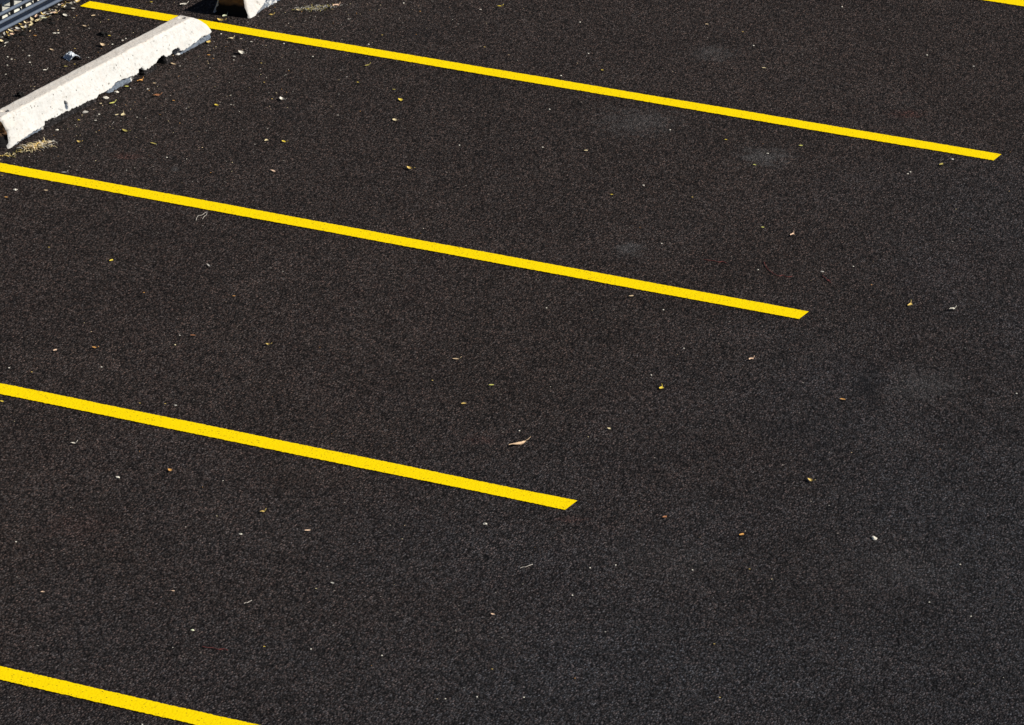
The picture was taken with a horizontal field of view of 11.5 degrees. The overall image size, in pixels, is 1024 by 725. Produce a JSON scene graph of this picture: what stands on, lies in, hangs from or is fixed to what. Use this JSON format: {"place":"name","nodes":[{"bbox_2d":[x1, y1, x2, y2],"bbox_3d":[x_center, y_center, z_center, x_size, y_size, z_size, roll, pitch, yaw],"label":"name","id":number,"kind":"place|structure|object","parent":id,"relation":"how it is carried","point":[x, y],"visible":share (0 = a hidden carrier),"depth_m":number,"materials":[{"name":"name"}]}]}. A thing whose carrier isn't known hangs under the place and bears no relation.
{"place":"outdoors","nodes":[
{"label":"outdoors","id":0,"kind":"place"},
{"bbox_2d":[2,0,38,18],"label":"verge","id":1,"kind":"structure","parent":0,"point":[5,5],"depth_m":28.96,"materials":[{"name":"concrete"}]},
{"bbox_2d":[0,0,1023,724],"bbox_3d":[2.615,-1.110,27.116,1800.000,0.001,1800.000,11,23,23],"label":"ground","id":2,"kind":"structure","parent":0,"point":[622,600],"depth_m":24.03,"materials":[{"name":"black asphalt"}]},
{"bbox_2d":[0,147,40,157],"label":"dry grass tuft","id":3,"kind":"object","parent":2,"relation":"on","point":[16,151],"visible":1,"depth_m":26.80,"materials":[{"name":"beige plant"}]},
{"bbox_2d":[16,92,24,96],"bbox_3d":[-2.681,-1.466,27.689,0.054,0.023,0.056,-3,22,-10],"label":"dirt clod","id":4,"kind":"object","parent":2,"relation":"on","point":[19,94],"visible":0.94,"depth_m":27.68,"materials":[{"name":"black soil"}]},
{"bbox_2d":[0,0,62,31],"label":"metal fence","id":5,"kind":"object","parent":2,"relation":"on","point":[21,15],"visible":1,"depth_m":28.84,"materials":[{"name":"grey metal"}]},
{"bbox_2d":[16,137,58,151],"bbox_3d":[-2.502,-1.151,26.896,0.170,0.024,0.254,20,28,39],"label":"dry grass tuft","id":6,"kind":"object","parent":2,"relation":"on","point":[41,144],"visible":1,"depth_m":26.89,"materials":[{"name":"beige plant"}]},
{"bbox_2d":[0,0,88,46],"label":"leaf litter","id":7,"kind":"object","parent":2,"relation":"on","point":[68,5],"visible":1,"depth_m":28.93,"materials":[{"name":"plant"}]},
{"bbox_2d":[63,51,81,60],"bbox_3d":[-2.451,-1.711,28.309,0.087,0.034,0.083,-12,25,-31],"label":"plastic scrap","id":8,"kind":"object","parent":2,"relation":"on","point":[69,56],"visible":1,"depth_m":28.30,"materials":[{"name":"white plastic"}]},
{"bbox_2d":[98,31,109,36],"bbox_3d":[-2.310,-1.863,28.730,0.056,0.022,0.062,19,28,38],"label":"dirt clod","id":9,"kind":"object","parent":2,"relation":"on","point":[102,34],"visible":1,"depth_m":28.72,"materials":[{"name":"black soil"}]},
{"bbox_2d":[0,15,210,148],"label":"wheel stop","id":10,"kind":"object","parent":2,"relation":"on","point":[71,93],"visible":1,"depth_m":27.66,"materials":[{"name":"white concrete"}]},
{"bbox_2d":[0,666,257,724],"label":"parking line","id":11,"kind":"object","parent":2,"relation":"on","point":[46,683],"visible":1,"depth_m":20.53,"materials":[{"name":"yellow paint"}]},
{"bbox_2d":[213,0,278,17],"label":"wheel stop","id":12,"kind":"object","parent":2,"relation":"on","point":[246,8],"visible":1,"depth_m":29.13,"materials":[{"name":"white concrete"}]},
{"bbox_2d":[0,383,576,509],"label":"parking line","id":13,"kind":"object","parent":2,"relation":"on","point":[300,449],"visible":1,"depth_m":23.07,"materials":[{"name":"yellow paint"}]},
{"bbox_2d":[293,2,346,12],"bbox_3d":[-1.113,-2.051,29.290,0.347,0.016,0.139,-8,23,-23],"label":"weed mat","id":14,"kind":"object","parent":2,"relation":"on","point":[308,8],"visible":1,"depth_m":29.27,"materials":[{"name":"beige plant"}]},
{"bbox_2d":[0,163,808,318],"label":"parking line","id":15,"kind":"object","parent":2,"relation":"on","point":[457,251],"visible":1,"depth_m":25.63,"materials":[{"name":"yellow paint"}]},
{"bbox_2d":[3,2,1003,710],"bbox_3d":[1.933,-0.438,25.347,11.600,0.003,15.997,11,23,23],"label":"grit","id":16,"kind":"object","parent":2,"relation":"on","point":[267,128],"visible":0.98,"depth_m":27.62,"materials":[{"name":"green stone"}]},
{"bbox_2d":[509,436,530,444],"bbox_3d":[0.042,0.362,23.166,0.128,0.016,0.034,-13,26,-33],"label":"dead leaf","id":17,"kind":"object","parent":2,"relation":"on","point":[518,443],"visible":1,"depth_m":23.16,"materials":[{"name":"beige plant"}]},
{"bbox_2d":[81,1,1000,159],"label":"parking line","id":18,"kind":"object","parent":2,"relation":"on","point":[590,88],"visible":1,"depth_m":28.07,"materials":[{"name":"yellow paint"}]},
{"bbox_2d":[986,0,1023,5],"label":"parking line","id":19,"kind":"object","parent":2,"relation":"on","point":[1018,2],"visible":1,"depth_m":29.68,"materials":[{"name":"yellow paint"}]}
]}

